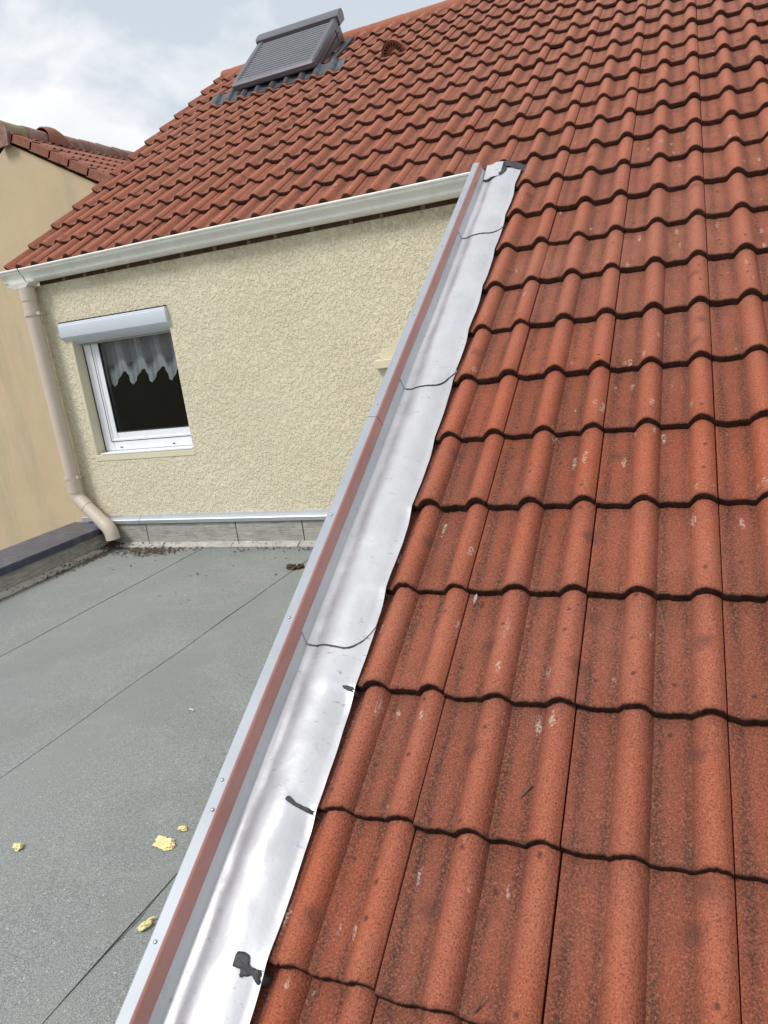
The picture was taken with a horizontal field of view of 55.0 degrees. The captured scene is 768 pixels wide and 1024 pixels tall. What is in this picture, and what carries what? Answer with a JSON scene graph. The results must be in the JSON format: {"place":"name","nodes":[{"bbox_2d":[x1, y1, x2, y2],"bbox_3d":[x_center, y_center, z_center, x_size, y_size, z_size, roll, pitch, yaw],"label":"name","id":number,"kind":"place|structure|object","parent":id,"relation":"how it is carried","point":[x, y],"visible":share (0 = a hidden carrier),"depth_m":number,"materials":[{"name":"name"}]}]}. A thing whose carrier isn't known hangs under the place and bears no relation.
{"place":"outdoors","nodes":[
{"label":"outdoors","id":0,"kind":"place"},
{"bbox_2d":[0,120,132,549],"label":"neighbour house","id":1,"kind":"structure","parent":0,"point":[49,176],"depth_m":12.08,"materials":[{"name":"paint"}]},
{"bbox_2d":[0,0,444,151],"label":"sky","id":2,"kind":"structure","parent":0,"point":[111,73],"materials":[{"name":"white"}]},
{"label":"ground","id":3,"kind":"structure","parent":0,"visible":0},
{"bbox_2d":[0,517,324,1023],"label":"flat roof extension","id":4,"kind":"object","parent":3,"relation":"on","point":[114,749],"visible":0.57,"depth_m":2.83,"materials":[{"name":"grey"}]},
{"bbox_2d":[13,842,22,850],"bbox_3d":[-1.061,0.965,2.135,0.029,0.018,0.032,-10,14,-10],"label":"foam scrap","id":5,"kind":"object","parent":4,"relation":"on","point":[17,846],"visible":1,"depth_m":2.13,"materials":[{"name":"yellow plastic"}]},
{"bbox_2d":[137,920,152,930],"bbox_3d":[-0.574,0.991,1.771,0.042,0.011,0.018,-20,19,-41],"label":"foam scrap","id":6,"kind":"object","parent":4,"relation":"on","point":[144,925],"visible":1,"depth_m":1.77,"materials":[{"name":"yellow plastic"}]},
{"bbox_2d":[0,540,312,600],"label":"leaf litter","id":7,"kind":"object","parent":4,"relation":"on","point":[115,543],"visible":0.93,"depth_m":5.18,"materials":[{"name":"brown plant"}]},
{"bbox_2d":[153,835,174,850],"bbox_3d":[-0.616,0.925,2.065,0.081,0.013,0.045,2,17,34],"label":"foam scrap","id":8,"kind":"object","parent":4,"relation":"on","point":[163,843],"visible":1,"depth_m":2.06,"materials":[{"name":"yellow plastic"}]},
{"bbox_2d":[178,825,186,830],"bbox_3d":[-0.578,0.907,2.119,0.029,0.009,0.022,-1,15,23],"label":"foam scrap","id":9,"kind":"object","parent":4,"relation":"on","point":[182,828],"visible":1,"depth_m":2.12,"materials":[{"name":"yellow plastic"}]},
{"bbox_2d":[286,564,296,569],"bbox_3d":[-0.549,0.323,4.383,0.087,0.032,0.051,-1,15,23],"label":"moss clump","id":10,"kind":"object","parent":4,"relation":"on","point":[290,566],"visible":1,"depth_m":4.37,"materials":[{"name":"brown plant"}]},
{"bbox_2d":[295,564,304,568],"bbox_3d":[-0.504,0.318,4.379,0.065,0.030,0.042,-15,16,-26],"label":"moss clump","id":11,"kind":"object","parent":4,"relation":"on","point":[299,566],"visible":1,"depth_m":4.37,"materials":[{"name":"brown plant"}]},
{"bbox_2d":[0,0,767,1023],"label":"house","id":12,"kind":"structure","parent":3,"relation":"on","point":[252,242],"depth_m":2.36,"materials":[{"name":"tile"}]},
{"bbox_2d":[57,305,195,461],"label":"window","id":13,"kind":"structure","parent":12,"relation":"in","point":[152,415],"depth_m":5.30,"materials":[{"name":"white plastic"}]},
{"bbox_2d":[107,335,177,385],"bbox_3d":[-1.627,-1.119,5.122,0.829,0.428,0.048,-1,15,23],"label":"lace curtain","id":14,"kind":"object","parent":13,"relation":"hanging from","point":[152,370],"visible":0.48,"depth_m":5.18,"materials":[{"name":"white fabric"}]},
{"bbox_2d":[208,8,353,107],"bbox_3d":[-0.887,-4.225,6.828,1.400,0.748,0.877,-1,15,23],"label":"roof window","id":15,"kind":"structure","parent":12,"relation":"in","point":[289,53],"depth_m":6.72,"materials":[{"name":"grey metal"}]},
{"bbox_2d":[115,161,526,1023],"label":"edge flashing","id":16,"kind":"object","parent":12,"relation":"attached to","point":[211,943],"visible":1,"depth_m":1.81,"materials":[{"name":"metal"}]},
{"bbox_2d":[474,994,485,1013],"bbox_3d":[0.166,0.846,1.265,0.026,0.028,0.005,-12,15,-18],"label":"twig","id":17,"kind":"object","parent":12,"relation":"on","point":[477,1008],"visible":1,"depth_m":1.26,"materials":[{"name":"brown plant"}]},
{"bbox_2d":[519,785,532,798],"bbox_3d":[0.288,0.576,1.506,0.040,0.026,0.007,-13,15,-21],"label":"twig","id":18,"kind":"object","parent":12,"relation":"on","point":[525,792],"visible":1,"depth_m":1.50,"materials":[{"name":"brown plant"}]}
]}

